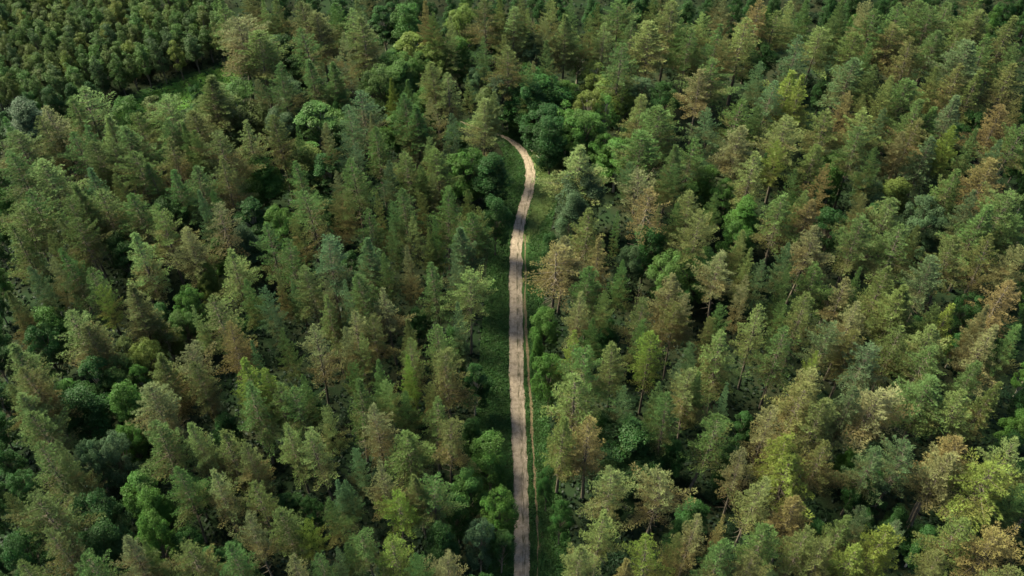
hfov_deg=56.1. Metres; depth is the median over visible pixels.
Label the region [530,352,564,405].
broadleaf tree
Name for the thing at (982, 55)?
pine tree
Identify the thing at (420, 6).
understorey tree
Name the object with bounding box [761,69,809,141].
pine tree
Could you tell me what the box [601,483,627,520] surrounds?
understorey tree
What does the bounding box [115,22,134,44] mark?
young broadleaf tree
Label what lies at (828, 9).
understorey tree
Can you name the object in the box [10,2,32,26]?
young broadleaf tree
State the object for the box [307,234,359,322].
pine tree
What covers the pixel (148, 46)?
young broadleaf tree
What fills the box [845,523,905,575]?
pine tree
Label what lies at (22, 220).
pine tree
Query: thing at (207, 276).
broadleaf tree
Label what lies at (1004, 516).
understorey tree
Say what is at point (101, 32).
young broadleaf tree
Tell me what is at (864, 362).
pine tree
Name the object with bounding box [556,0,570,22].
understorey tree
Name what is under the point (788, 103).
pine tree
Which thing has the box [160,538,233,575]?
pine tree
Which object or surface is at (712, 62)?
pine tree
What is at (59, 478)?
pine tree
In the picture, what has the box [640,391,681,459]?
pine tree
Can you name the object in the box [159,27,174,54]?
young broadleaf tree
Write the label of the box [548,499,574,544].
broadleaf tree
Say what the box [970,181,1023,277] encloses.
pine tree
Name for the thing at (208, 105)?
pine tree
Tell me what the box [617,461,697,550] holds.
pine tree
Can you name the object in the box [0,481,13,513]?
understorey tree
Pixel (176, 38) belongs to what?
young broadleaf tree
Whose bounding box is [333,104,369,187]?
pine tree
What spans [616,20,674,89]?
pine tree
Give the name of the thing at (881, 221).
pine tree
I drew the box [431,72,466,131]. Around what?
pine tree
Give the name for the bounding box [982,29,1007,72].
understorey tree
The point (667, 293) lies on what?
pine tree
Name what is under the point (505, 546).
broadleaf tree
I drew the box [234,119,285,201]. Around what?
pine tree
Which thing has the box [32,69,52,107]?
young broadleaf tree
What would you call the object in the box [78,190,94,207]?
understorey tree
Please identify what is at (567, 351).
pine tree
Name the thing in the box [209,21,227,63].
young broadleaf tree
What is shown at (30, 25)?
young broadleaf tree
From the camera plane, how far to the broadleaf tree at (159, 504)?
146.39 m
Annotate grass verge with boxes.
[455,120,599,575]
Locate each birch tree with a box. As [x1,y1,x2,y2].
[221,94,267,152]
[551,99,579,156]
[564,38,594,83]
[572,89,606,138]
[579,59,606,96]
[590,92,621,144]
[592,73,636,119]
[609,88,634,131]
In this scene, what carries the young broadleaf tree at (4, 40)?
on the ground at (564, 338)
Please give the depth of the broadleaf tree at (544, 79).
216.58 m
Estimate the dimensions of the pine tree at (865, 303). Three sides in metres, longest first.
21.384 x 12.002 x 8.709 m
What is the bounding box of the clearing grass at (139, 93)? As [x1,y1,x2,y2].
[119,63,242,111]
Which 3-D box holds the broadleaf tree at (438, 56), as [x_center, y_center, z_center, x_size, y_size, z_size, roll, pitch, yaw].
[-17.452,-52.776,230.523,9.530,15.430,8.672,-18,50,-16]
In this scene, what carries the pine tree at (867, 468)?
on the ground at (564, 338)
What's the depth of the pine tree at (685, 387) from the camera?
152.09 m
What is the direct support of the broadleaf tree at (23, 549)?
on the ground at (564, 338)
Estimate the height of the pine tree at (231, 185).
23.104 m
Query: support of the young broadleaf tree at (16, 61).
on the ground at (564, 338)
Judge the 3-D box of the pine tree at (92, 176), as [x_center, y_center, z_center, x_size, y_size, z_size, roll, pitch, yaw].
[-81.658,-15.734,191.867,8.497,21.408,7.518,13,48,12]
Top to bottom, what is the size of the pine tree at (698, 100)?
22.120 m
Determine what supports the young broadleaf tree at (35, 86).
on the ground at (564, 338)
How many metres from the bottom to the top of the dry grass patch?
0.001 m
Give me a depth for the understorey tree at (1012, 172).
209.45 m
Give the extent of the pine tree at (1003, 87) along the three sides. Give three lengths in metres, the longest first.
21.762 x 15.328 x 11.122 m
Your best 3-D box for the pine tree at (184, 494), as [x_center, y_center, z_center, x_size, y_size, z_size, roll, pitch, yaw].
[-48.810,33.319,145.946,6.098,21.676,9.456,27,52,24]
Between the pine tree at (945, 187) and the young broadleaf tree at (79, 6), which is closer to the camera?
the pine tree at (945, 187)
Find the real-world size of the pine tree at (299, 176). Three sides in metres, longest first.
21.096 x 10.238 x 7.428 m
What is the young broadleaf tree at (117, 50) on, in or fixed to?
on the ground at (564, 338)
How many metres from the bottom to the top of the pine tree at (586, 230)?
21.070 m
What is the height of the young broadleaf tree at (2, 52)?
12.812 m
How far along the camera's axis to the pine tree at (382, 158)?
194.44 m
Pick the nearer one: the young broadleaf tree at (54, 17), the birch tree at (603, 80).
the birch tree at (603, 80)
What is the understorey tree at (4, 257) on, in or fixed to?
on the ground at (564, 338)
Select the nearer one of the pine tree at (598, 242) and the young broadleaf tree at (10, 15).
the pine tree at (598, 242)
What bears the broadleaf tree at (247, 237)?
on the ground at (564, 338)
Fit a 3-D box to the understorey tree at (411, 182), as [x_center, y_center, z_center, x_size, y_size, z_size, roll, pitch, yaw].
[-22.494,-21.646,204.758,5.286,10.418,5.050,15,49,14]
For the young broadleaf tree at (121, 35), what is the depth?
235.52 m
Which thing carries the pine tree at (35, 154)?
on the ground at (564, 338)
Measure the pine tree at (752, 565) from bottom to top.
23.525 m
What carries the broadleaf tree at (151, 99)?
on the ground at (564, 338)
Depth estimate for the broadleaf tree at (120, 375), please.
161.59 m
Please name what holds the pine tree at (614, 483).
on the ground at (564, 338)
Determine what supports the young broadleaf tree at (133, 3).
on the ground at (564, 338)
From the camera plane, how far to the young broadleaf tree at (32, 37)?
235.47 m
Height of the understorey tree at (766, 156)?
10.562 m
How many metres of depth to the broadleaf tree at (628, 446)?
152.28 m
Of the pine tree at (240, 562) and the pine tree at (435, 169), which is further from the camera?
the pine tree at (435, 169)
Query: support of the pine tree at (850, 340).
on the ground at (564, 338)
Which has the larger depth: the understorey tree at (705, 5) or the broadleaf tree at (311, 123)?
the understorey tree at (705, 5)
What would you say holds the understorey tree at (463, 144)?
on the ground at (564, 338)
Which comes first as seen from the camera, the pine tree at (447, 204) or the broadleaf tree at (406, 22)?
the pine tree at (447, 204)
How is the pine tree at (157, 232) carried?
on the ground at (564, 338)
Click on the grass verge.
(528, 298)
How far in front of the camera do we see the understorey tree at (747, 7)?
249.06 m
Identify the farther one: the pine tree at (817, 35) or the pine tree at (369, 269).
the pine tree at (817, 35)
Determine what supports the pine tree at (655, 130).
on the ground at (564, 338)
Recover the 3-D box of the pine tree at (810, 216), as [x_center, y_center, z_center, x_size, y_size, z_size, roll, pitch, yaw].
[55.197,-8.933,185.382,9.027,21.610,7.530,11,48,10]
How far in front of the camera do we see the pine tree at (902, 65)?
217.36 m
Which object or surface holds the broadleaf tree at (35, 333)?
on the ground at (564, 338)
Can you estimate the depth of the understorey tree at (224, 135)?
207.68 m
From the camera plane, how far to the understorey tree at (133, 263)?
182.49 m
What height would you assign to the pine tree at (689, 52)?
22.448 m
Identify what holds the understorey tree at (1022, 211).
on the ground at (564, 338)
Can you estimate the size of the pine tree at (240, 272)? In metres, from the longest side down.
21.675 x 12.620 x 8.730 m
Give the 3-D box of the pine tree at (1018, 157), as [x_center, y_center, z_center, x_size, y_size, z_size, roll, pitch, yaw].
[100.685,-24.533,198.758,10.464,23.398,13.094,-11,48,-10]
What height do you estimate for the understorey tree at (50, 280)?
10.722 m
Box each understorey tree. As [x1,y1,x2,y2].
[0,111,16,147]
[0,120,3,146]
[0,171,12,193]
[0,187,18,225]
[0,222,11,252]
[0,234,12,269]
[0,268,15,305]
[0,291,14,322]
[0,315,8,344]
[0,328,12,364]
[0,344,16,384]
[0,382,19,422]
[0,411,19,449]
[0,442,28,478]
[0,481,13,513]
[0,499,16,536]
[0,545,13,575]
[5,468,43,506]
[17,213,44,256]
[22,91,44,111]
[40,84,67,126]
[40,275,68,314]
[64,82,87,112]
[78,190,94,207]
[84,81,106,120]
[127,256,160,303]
[153,301,181,334]
[168,525,203,567]
[180,472,217,519]
[188,84,204,105]
[199,545,227,575]
[211,412,248,459]
[219,130,232,168]
[220,317,247,343]
[227,532,258,563]
[271,0,289,28]
[271,0,292,25]
[272,491,306,527]
[279,242,299,278]
[289,60,309,90]
[294,0,314,7]
[299,494,325,533]
[304,392,324,426]
[306,0,321,28]
[324,197,346,243]
[326,0,350,28]
[330,0,349,17]
[363,0,378,19]
[381,1,398,24]
[384,0,399,12]
[395,167,416,200]
[403,0,421,15]
[403,306,431,342]
[410,0,426,29]
[426,2,437,31]
[435,25,449,59]
[442,0,456,33]
[443,125,467,153]
[459,0,476,26]
[460,416,483,460]
[469,571,492,575]
[476,0,494,22]
[480,4,496,34]
[492,0,507,20]
[507,0,525,20]
[516,62,530,89]
[524,0,539,22]
[532,0,547,32]
[539,231,557,266]
[545,0,562,19]
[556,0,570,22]
[580,0,600,35]
[587,1,603,39]
[588,407,620,443]
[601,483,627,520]
[610,0,627,23]
[613,24,628,53]
[618,117,637,144]
[623,0,633,11]
[626,0,642,33]
[633,0,650,22]
[650,16,666,55]
[652,0,670,16]
[662,517,694,556]
[667,30,683,68]
[674,497,709,536]
[677,0,696,27]
[677,290,692,330]
[678,25,689,56]
[693,2,712,31]
[697,203,714,244]
[705,0,722,29]
[710,118,728,160]
[710,443,740,487]
[722,0,743,35]
[728,410,754,449]
[740,0,760,26]
[756,6,771,43]
[764,142,783,174]
[766,0,782,33]
[772,65,794,92]
[779,192,801,226]
[797,517,826,552]
[810,75,830,113]
[813,287,836,322]
[814,188,834,218]
[817,0,837,29]
[829,21,845,52]
[829,445,863,488]
[842,0,861,23]
[845,14,859,41]
[847,507,875,544]
[857,202,880,240]
[868,25,886,54]
[870,0,889,30]
[872,503,910,549]
[880,10,900,40]
[884,0,903,18]
[898,523,939,569]
[903,315,924,351]
[912,0,928,24]
[920,0,940,24]
[937,0,960,30]
[939,123,963,162]
[942,332,963,367]
[960,0,982,18]
[978,504,1015,538]
[981,0,992,17]
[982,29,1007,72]
[984,5,1002,41]
[986,429,1023,469]
[988,0,1016,28]
[994,322,1023,361]
[994,408,1023,446]
[1003,145,1023,182]
[1004,539,1023,575]
[1007,0,1023,27]
[1007,385,1023,425]
[1010,489,1023,529]
[1011,362,1023,396]
[1012,457,1023,491]
[1013,12,1023,43]
[1013,102,1023,127]
[1015,180,1023,212]
[1016,166,1023,184]
[1016,270,1023,292]
[1016,306,1023,333]
[1017,287,1023,318]
[1018,201,1023,220]
[1020,39,1023,62]
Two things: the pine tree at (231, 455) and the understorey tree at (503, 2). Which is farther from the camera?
the understorey tree at (503, 2)
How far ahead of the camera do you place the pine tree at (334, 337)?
166.40 m
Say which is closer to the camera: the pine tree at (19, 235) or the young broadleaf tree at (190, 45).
the pine tree at (19, 235)
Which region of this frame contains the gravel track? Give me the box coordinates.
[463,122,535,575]
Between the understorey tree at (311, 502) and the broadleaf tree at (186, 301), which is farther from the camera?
the broadleaf tree at (186, 301)
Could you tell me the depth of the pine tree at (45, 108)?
198.37 m
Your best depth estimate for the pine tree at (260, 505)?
142.04 m
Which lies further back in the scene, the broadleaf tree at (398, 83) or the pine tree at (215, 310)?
the broadleaf tree at (398, 83)
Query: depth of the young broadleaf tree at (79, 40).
237.36 m
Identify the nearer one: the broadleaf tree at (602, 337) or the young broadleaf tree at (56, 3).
the broadleaf tree at (602, 337)
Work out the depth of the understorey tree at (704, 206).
191.87 m
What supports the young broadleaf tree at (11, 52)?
on the ground at (564, 338)
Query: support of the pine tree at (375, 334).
on the ground at (564, 338)
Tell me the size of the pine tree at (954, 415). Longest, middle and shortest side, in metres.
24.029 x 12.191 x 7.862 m
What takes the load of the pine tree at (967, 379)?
on the ground at (564, 338)
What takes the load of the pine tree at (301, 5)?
on the ground at (564, 338)
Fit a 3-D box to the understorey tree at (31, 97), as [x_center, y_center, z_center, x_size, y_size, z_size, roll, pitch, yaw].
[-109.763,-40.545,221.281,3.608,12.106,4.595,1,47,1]
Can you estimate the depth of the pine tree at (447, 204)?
181.78 m
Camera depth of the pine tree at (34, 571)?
129.97 m
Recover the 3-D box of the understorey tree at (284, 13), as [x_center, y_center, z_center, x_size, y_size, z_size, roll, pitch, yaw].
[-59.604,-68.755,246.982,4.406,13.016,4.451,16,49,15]
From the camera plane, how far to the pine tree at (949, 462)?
142.74 m
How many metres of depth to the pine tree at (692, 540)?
137.22 m
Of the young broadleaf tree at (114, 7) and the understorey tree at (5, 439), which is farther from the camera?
the young broadleaf tree at (114, 7)
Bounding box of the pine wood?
[1,0,1023,575]
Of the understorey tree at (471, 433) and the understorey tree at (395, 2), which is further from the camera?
the understorey tree at (395, 2)
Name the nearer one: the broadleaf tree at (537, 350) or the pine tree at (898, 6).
the broadleaf tree at (537, 350)
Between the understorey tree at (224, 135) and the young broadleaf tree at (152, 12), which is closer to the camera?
the understorey tree at (224, 135)
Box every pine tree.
[0,129,70,211]
[0,150,55,219]
[0,199,71,274]
[0,485,105,556]
[4,223,55,293]
[5,342,61,408]
[9,390,67,460]
[14,405,83,486]
[15,365,82,445]
[17,558,60,575]
[19,189,75,272]
[24,158,89,245]
[32,440,90,504]
[33,115,79,199]
[39,105,89,191]
[40,527,93,575]
[54,309,121,372]
[57,131,111,190]
[57,194,110,282]
[57,247,103,329]
[58,86,130,156]
[62,96,106,149]
[66,217,118,298]
[69,321,124,381]
[71,183,115,264]
[73,548,133,575]
[81,138,123,216]
[81,188,143,258]
[82,123,120,201]
[84,167,121,225]
[84,267,126,338]
[89,137,139,199]
[101,114,136,193]
[106,126,163,201]
[106,149,173,221]
[109,534,169,575]
[115,192,174,273]
[116,111,169,184]
[121,283,183,364]
[124,381,189,470]
[126,231,172,310]
[136,419,194,486]
[140,93,213,186]
[142,162,174,228]
[146,208,204,286]
[148,352,200,438]
[151,120,191,192]
[153,136,211,222]
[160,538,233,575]
[162,225,223,289]
[164,169,203,244]
[166,466,216,543]
[174,339,220,413]
[178,110,228,198]
[182,165,227,230]
[184,422,225,482]
[185,361,226,421]
[187,74,246,137]
[189,130,266,214]
[196,295,257,379]
[201,428,270,501]
[202,468,251,535]
[206,201,248,269]
[208,541,263,575]
[211,155,258,229]
[211,247,261,323]
[212,320,260,382]
[213,0,242,73]
[214,14,276,99]
[228,29,290,109]
[229,510,292,575]
[232,356,280,444]
[233,380,284,464]
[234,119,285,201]
[234,479,284,553]
[236,442,278,516]
[241,367,296,431]
[249,222,301,304]
[255,61,310,147]
[262,114,298,198]
[263,506,308,575]
[264,381,301,436]
[268,238,314,325]
[275,422,312,494]
[281,384,325,455]
[285,553,310,575]
[286,1,330,72]
[287,28,329,99]
[287,161,327,236]
[287,425,339,504]
[289,189,331,261]
[292,264,334,353]
[294,10,345,91]
[294,59,333,116]
[296,323,346,407]
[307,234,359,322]
[307,550,354,575]
[319,294,347,375]
[321,61,359,114]
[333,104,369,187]
[335,158,381,237]
[338,8,375,89]
[340,90,390,157]
[340,310,376,394]
[341,522,401,575]
[343,16,385,99]
[344,273,387,349]
[345,377,384,461]
[352,237,389,307]
[354,208,388,278]
[358,312,403,371]
[358,402,400,486]
[362,459,407,537]
[363,126,404,213]
[365,286,416,364]
[374,486,432,561]
[374,533,420,575]
[381,151,439,228]
[383,429,435,491]
[388,93,423,165]
[389,187,428,278]
[397,104,441,181]
[397,337,430,414]
[400,471,467,531]
[401,474,442,539]
[410,261,453,338]
[417,61,450,142]
[417,147,462,231]
[417,185,468,276]
[417,396,468,475]
[420,323,460,397]
[421,347,481,433]
[421,549,467,575]
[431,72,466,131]
[431,414,482,497]
[440,264,498,353]
[441,226,484,315]
[447,212,500,278]
[457,97,505,155]
[459,0,512,77]
[481,45,536,130]
[493,6,530,60]
[520,241,580,322]
[529,235,587,314]
[531,143,613,226]
[539,372,601,456]
[539,415,583,492]
[543,14,581,83]
[546,329,591,411]
[551,344,620,434]
[559,542,601,575]
[560,290,596,363]
[562,415,606,498]
[566,207,616,271]
[567,266,603,347]
[575,465,638,530]
[576,237,611,312]
[578,508,627,575]
[587,22,618,96]
[590,0,642,73]
[591,340,628,407]
[593,42,638,120]
[606,129,669,215]
[607,296,654,377]
[613,19,647,94]
[613,558,633,575]
[614,167,656,240]
[615,93,652,156]
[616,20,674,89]
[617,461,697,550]
[619,532,675,575]
[625,186,670,250]
[627,329,670,414]
[632,104,690,187]
[632,278,642,342]
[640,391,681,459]
[644,272,690,363]
[647,144,685,227]
[647,298,695,380]
[649,0,702,82]
[660,28,703,108]
[664,189,708,251]
[667,208,719,280]
[667,366,712,439]
[669,68,719,150]
[670,513,707,575]
[674,56,738,148]
[676,138,708,197]
[679,410,733,491]
[682,23,735,112]
[685,249,749,333]
[685,537,739,575]
[692,328,750,413]
[705,125,757,213]
[710,98,753,171]
[714,446,752,521]
[719,17,761,105]
[725,475,775,552]
[725,548,771,575]
[728,151,766,209]
[728,521,782,575]
[729,303,770,389]
[732,0,782,83]
[736,404,786,486]
[738,10,794,85]
[740,431,814,504]
[744,192,810,276]
[745,80,787,153]
[745,447,813,529]
[747,325,801,409]
[749,114,805,203]
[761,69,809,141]
[761,379,820,448]
[762,495,811,563]
[766,365,824,425]
[770,34,808,94]
[771,524,817,575]
[772,225,835,311]
[772,291,818,372]
[773,74,812,148]
[776,199,821,276]
[779,143,828,216]
[787,261,835,329]
[788,397,843,485]
[790,535,836,575]
[792,25,832,100]
[793,108,846,189]
[793,320,845,374]
[793,439,849,520]
[807,514,854,574]
[813,57,875,133]
[815,276,856,354]
[815,543,865,575]
[823,301,870,380]
[823,328,865,398]
[824,107,889,192]
[824,385,865,463]
[825,31,876,108]
[827,123,874,208]
[827,197,911,275]
[829,213,888,295]
[829,445,891,515]
[832,336,890,420]
[832,380,922,455]
[841,265,895,336]
[842,9,883,78]
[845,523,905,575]
[848,21,919,100]
[858,284,917,361]
[858,434,929,507]
[860,223,927,308]
[860,325,911,390]
[862,519,904,575]
[871,2,919,71]
[876,77,929,154]
[877,36,924,119]
[877,373,949,459]
[880,117,928,196]
[884,98,932,178]
[885,342,954,429]
[888,323,950,401]
[889,106,940,176]
[892,0,934,73]
[897,5,951,87]
[898,442,967,529]
[899,136,938,209]
[901,30,949,99]
[901,254,946,320]
[902,548,948,575]
[905,513,983,575]
[907,235,969,322]
[907,303,955,377]
[908,388,974,451]
[910,435,972,511]
[914,168,965,227]
[916,1,960,81]
[921,39,984,115]
[922,95,966,177]
[925,28,963,105]
[926,63,966,132]
[927,360,983,440]
[931,447,1023,544]
[934,204,998,291]
[935,521,1023,575]
[937,69,987,128]
[940,324,999,398]
[941,0,991,76]
[941,9,1002,74]
[946,381,1002,452]
[951,156,1005,233]
[952,233,1005,314]
[954,104,1011,189]
[959,435,1023,513]
[962,37,998,106]
[964,279,1021,344]
[967,63,1023,125]
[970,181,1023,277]
[971,122,1023,208]
[972,15,1020,98]
[975,563,1023,575]
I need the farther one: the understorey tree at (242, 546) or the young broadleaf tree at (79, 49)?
the young broadleaf tree at (79, 49)
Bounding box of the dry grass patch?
[523,149,563,242]
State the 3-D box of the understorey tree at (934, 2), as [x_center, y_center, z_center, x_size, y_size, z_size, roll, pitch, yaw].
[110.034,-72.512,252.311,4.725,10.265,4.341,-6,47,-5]
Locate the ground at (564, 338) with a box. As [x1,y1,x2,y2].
[0,0,1023,575]
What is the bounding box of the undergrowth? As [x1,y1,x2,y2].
[0,0,1023,575]
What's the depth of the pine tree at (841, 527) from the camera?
135.14 m
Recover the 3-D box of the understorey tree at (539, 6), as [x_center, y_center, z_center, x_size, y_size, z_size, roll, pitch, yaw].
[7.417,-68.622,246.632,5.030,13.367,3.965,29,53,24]
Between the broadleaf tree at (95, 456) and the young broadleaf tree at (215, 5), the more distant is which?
the young broadleaf tree at (215, 5)
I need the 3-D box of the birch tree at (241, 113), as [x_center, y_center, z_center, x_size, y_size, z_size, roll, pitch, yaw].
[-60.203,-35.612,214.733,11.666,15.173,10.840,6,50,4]
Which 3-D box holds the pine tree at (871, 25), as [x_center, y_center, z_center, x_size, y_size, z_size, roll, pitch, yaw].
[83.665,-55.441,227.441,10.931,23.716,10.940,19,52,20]
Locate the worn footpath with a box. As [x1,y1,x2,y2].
[523,235,538,575]
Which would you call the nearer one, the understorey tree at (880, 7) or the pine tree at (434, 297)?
the pine tree at (434, 297)
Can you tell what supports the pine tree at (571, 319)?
on the ground at (564, 338)
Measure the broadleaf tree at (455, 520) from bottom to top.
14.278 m
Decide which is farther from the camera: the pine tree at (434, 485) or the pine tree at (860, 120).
the pine tree at (860, 120)
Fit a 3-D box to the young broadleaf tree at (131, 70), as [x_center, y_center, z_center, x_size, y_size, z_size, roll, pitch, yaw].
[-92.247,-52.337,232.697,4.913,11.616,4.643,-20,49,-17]
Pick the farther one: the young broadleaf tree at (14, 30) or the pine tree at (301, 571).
the young broadleaf tree at (14, 30)
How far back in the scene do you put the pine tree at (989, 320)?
168.08 m
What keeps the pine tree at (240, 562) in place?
on the ground at (564, 338)
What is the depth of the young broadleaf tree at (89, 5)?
247.61 m
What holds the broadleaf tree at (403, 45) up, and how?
on the ground at (564, 338)
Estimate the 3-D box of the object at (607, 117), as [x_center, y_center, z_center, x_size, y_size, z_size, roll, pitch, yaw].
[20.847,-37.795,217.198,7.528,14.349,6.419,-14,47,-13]
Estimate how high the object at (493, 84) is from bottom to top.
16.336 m
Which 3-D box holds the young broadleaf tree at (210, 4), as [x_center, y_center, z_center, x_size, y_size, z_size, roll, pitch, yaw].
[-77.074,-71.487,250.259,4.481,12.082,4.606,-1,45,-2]
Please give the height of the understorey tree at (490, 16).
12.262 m
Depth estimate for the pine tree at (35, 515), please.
136.89 m
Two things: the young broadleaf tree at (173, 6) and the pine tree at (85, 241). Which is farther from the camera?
the young broadleaf tree at (173, 6)
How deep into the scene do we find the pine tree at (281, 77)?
209.23 m
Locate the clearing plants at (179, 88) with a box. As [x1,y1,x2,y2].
[114,65,246,117]
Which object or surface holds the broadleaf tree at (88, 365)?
on the ground at (564, 338)
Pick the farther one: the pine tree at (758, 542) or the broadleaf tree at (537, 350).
the broadleaf tree at (537, 350)
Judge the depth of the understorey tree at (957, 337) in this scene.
173.00 m
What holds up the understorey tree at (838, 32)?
on the ground at (564, 338)
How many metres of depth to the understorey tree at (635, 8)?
245.01 m
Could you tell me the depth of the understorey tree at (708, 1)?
249.88 m
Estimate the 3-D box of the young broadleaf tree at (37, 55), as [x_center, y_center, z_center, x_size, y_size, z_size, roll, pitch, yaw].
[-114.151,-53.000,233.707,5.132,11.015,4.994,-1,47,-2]
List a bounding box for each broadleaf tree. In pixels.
[0,0,15,19]
[0,3,12,32]
[0,3,16,29]
[0,15,9,33]
[0,29,9,50]
[0,34,19,64]
[0,43,15,77]
[0,54,15,83]
[0,62,16,97]
[0,73,12,106]
[0,527,57,575]
[1,72,20,101]
[1,94,62,152]
[6,30,22,62]
[6,43,24,65]
[7,0,18,18]
[8,22,23,44]
[8,64,25,90]
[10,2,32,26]
[10,56,30,77]
[14,67,34,100]
[15,0,31,24]
[15,19,37,47]
[15,40,31,73]
[16,9,32,43]
[17,73,37,99]
[20,53,36,80]
[22,10,41,50]
[22,322,73,378]
[23,43,42,64]
[24,0,38,16]
[27,28,46,68]
[28,74,50,107]
[29,303,82,364]
[30,0,45,14]
[30,51,47,71]
[31,2,51,20]
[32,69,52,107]
[33,19,51,49]
[33,63,50,90]
[36,10,52,31]
[37,0,52,20]
[39,38,61,62]
[41,68,66,113]
[42,36,61,66]
[42,59,64,81]
[43,27,62,55]
[44,51,65,79]
[45,4,65,44]
[47,64,68,106]
[49,21,66,44]
[50,0,64,13]
[52,3,68,38]
[54,378,73,414]
[56,46,73,74]
[57,36,76,65]
[58,31,79,70]
[58,382,117,448]
[60,50,80,80]
[61,0,76,13]
[62,13,79,38]
[62,63,83,86]
[63,25,77,52]
[65,6,81,34]
[66,487,132,549]
[67,65,88,110]
[69,0,87,17]
[73,0,94,39]
[73,32,91,57]
[73,355,119,410]
[73,437,118,494]
[74,7,95,38]
[74,44,88,71]
[76,53,93,88]
[78,16,93,48]
[80,0,91,23]
[83,516,138,575]
[85,0,100,20]
[87,56,109,100]
[88,29,107,53]
[88,44,108,82]
[88,59,110,92]
[89,33,109,57]
[91,6,104,34]
[94,0,108,20]
[98,0,110,11]
[98,429,143,487]
[99,7,114,29]
[99,22,116,46]
[99,22,121,58]
[100,45,120,86]
[102,7,122,37]
[102,353,144,405]
[105,231,146,284]
[106,379,152,439]
[107,52,128,95]
[108,0,124,21]
[108,0,128,26]
[109,41,127,77]
[109,95,155,144]
[112,335,146,370]
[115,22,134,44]
[115,422,149,464]
[116,30,132,67]
[119,0,130,20]
[120,469,165,520]
[121,39,139,77]
[121,50,141,90]
[126,22,143,47]
[127,336,173,386]
[128,0,142,16]
[128,12,145,44]
[128,364,156,404]
[130,5,146,30]
[132,42,151,79]
[134,42,152,88]
[135,486,178,533]
[135,507,179,570]
[138,0,157,21]
[139,5,155,38]
[142,24,157,52]
[142,95,174,145]
[143,25,160,53]
[144,37,164,76]
[145,7,161,27]
[148,0,164,19]
[149,40,168,83]
[151,12,170,32]
[151,13,167,56]
[152,322,185,368]
[155,194,196,246]
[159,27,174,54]
[160,34,176,71]
[162,5,177,31]
[164,0,172,11]
[166,39,186,79]
[167,309,203,354]
[168,12,184,55]
[170,0,180,20]
[170,8,186,34]
[170,23,187,61]
[171,283,212,335]
[175,0,189,31]
[180,31,198,66]
[182,10,199,52]
[183,0,197,12]
[184,32,203,73]
[188,6,201,30]
[188,23,203,58]
[193,1,209,28]
[194,262,225,303]
[196,0,213,21]
[197,5,213,50]
[197,273,221,309]
[198,25,216,62]
[207,0,223,17]
[208,236,232,281]
[209,12,225,55]
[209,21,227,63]
[211,0,226,22]
[214,76,259,131]
[231,222,267,274]
[232,196,273,252]
[237,153,288,208]
[254,102,276,147]
[262,203,302,255]
[263,30,311,79]
[264,106,299,161]
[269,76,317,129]
[281,141,332,192]
[292,99,353,158]
[306,152,353,203]
[331,94,357,119]
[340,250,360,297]
[355,63,404,116]
[367,5,399,51]
[377,60,419,108]
[378,46,419,88]
[379,110,407,158]
[390,1,423,50]
[393,31,436,84]
[407,50,433,91]
[413,83,441,127]
[420,38,455,87]
[424,520,462,575]
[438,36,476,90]
[439,192,456,228]
[441,146,465,192]
[441,492,474,542]
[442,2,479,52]
[445,147,485,204]
[445,325,467,380]
[449,466,488,516]
[459,363,493,415]
[462,63,493,103]
[462,516,494,572]
[468,429,511,492]
[470,152,514,207]
[475,83,505,120]
[477,193,512,254]
[479,17,510,63]
[480,483,519,541]
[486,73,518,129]
[488,528,515,572]
[498,64,575,124]
[514,80,546,126]
[516,33,551,72]
[518,102,565,155]
[529,305,560,352]
[529,334,544,378]
[530,115,571,173]
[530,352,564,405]
[537,464,554,511]
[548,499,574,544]
[552,79,581,119]
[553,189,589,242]
[555,166,606,219]
[562,108,606,163]
[588,133,617,179]
[590,318,620,363]
[594,411,667,496]
[595,137,629,192]
[612,245,642,291]
[623,225,668,282]
[626,76,655,118]
[645,81,681,122]
[646,248,692,304]
[658,436,687,481]
[671,245,720,303]
[672,181,703,220]
[691,164,719,209]
[708,177,736,226]
[715,218,754,272]
[720,194,759,243]
[733,37,780,91]
[809,204,850,260]
[817,151,847,200]
[840,470,889,520]
[841,176,884,217]
[868,176,913,234]
[893,194,948,251]
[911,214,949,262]
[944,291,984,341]
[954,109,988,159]
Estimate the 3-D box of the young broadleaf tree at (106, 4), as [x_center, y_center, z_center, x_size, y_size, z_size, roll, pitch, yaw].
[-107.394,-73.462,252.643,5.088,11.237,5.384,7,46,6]
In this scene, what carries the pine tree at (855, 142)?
on the ground at (564, 338)
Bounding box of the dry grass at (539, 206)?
[525,154,564,238]
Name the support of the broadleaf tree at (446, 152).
on the ground at (564, 338)
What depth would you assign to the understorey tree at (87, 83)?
221.77 m
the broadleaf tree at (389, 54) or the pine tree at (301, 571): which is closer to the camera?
the pine tree at (301, 571)
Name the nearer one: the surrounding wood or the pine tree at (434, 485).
the pine tree at (434, 485)
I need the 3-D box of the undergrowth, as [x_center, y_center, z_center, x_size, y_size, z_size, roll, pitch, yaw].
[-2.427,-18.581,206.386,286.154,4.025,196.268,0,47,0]
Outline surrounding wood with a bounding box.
[247,0,987,31]
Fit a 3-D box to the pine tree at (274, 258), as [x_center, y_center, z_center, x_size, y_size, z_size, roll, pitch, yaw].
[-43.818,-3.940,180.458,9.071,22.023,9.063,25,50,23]
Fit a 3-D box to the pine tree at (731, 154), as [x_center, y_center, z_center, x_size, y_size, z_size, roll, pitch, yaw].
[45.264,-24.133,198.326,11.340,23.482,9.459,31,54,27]
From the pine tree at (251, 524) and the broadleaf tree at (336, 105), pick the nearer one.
the pine tree at (251, 524)

